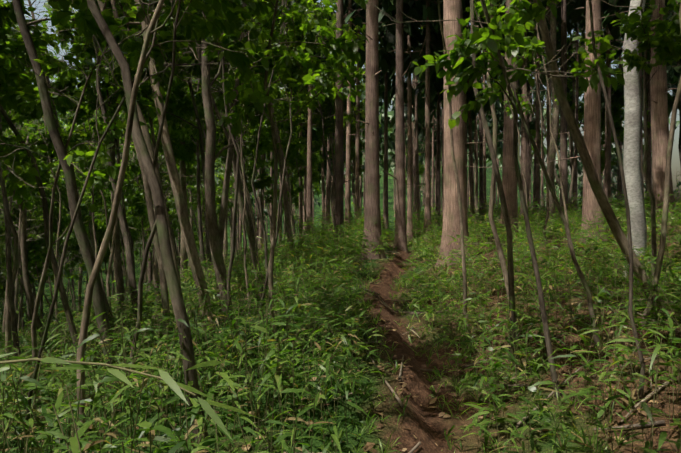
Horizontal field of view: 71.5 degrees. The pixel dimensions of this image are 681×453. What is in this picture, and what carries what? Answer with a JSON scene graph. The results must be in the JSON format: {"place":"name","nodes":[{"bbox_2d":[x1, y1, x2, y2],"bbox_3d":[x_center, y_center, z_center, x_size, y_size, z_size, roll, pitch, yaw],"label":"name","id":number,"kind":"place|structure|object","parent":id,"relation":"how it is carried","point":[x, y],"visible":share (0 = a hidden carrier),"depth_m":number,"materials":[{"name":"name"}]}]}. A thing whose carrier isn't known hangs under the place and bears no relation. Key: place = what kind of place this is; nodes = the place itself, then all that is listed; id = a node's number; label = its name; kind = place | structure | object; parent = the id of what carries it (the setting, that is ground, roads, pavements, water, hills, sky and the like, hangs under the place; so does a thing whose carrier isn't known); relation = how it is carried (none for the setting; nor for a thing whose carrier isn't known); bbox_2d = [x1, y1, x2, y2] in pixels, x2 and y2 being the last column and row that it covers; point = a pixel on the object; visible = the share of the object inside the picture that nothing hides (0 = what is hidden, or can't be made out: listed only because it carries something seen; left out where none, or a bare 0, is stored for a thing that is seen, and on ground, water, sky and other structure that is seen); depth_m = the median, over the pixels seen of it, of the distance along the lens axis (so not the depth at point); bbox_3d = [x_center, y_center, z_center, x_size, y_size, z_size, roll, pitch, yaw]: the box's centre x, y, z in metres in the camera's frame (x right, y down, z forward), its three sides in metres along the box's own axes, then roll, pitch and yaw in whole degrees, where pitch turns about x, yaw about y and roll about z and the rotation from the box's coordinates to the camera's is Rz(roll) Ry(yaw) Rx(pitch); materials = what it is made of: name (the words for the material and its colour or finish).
{"place":"outdoors","nodes":[
{"label":"outdoors","id":0,"kind":"place"},
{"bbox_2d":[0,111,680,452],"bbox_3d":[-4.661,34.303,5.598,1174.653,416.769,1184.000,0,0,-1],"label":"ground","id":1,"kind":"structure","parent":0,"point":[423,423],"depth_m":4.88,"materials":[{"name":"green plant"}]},
{"bbox_2d":[0,0,680,452],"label":"trees","id":2,"kind":"object","parent":1,"relation":"on","point":[168,260],"visible":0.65,"depth_m":6.81,"materials":[{"name":"brown plant"}]},
{"bbox_2d":[0,0,680,345],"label":"broad leaves","id":3,"kind":"object","parent":2,"relation":"attached to","point":[18,91],"visible":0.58,"depth_m":7.78,"materials":[{"name":"green plant"}]},
{"bbox_2d":[0,190,680,452],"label":"sasa leaves","id":4,"kind":"object","parent":1,"relation":"on","point":[117,375],"visible":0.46,"depth_m":4.76,"materials":[{"name":"green plant"}]},
{"bbox_2d":[0,216,680,452],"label":"seedlings","id":5,"kind":"object","parent":1,"relation":"on","point":[533,389],"visible":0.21,"depth_m":4.65,"materials":[{"name":"green plant"}]},
{"bbox_2d":[0,221,680,452],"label":"leaf litter","id":6,"kind":"object","parent":1,"relation":"on","point":[368,446],"visible":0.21,"depth_m":4.72,"materials":[{"name":"plant"}]},
{"bbox_2d":[2,0,680,295],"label":"cedar","id":7,"kind":"object","parent":1,"relation":"on","point":[657,115],"depth_m":24.09,"materials":[{"name":"brown plant"}]},
{"bbox_2d":[623,0,646,276],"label":"pale tree","id":8,"kind":"object","parent":1,"relation":"on","point":[632,144],"visible":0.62,"depth_m":8.43,"materials":[{"name":"grey plant"}]},
{"bbox_2d":[3,0,680,198],"label":"sky","id":9,"kind":"structure","parent":0,"point":[675,161],"materials":[{"name":"white"}]}
]}

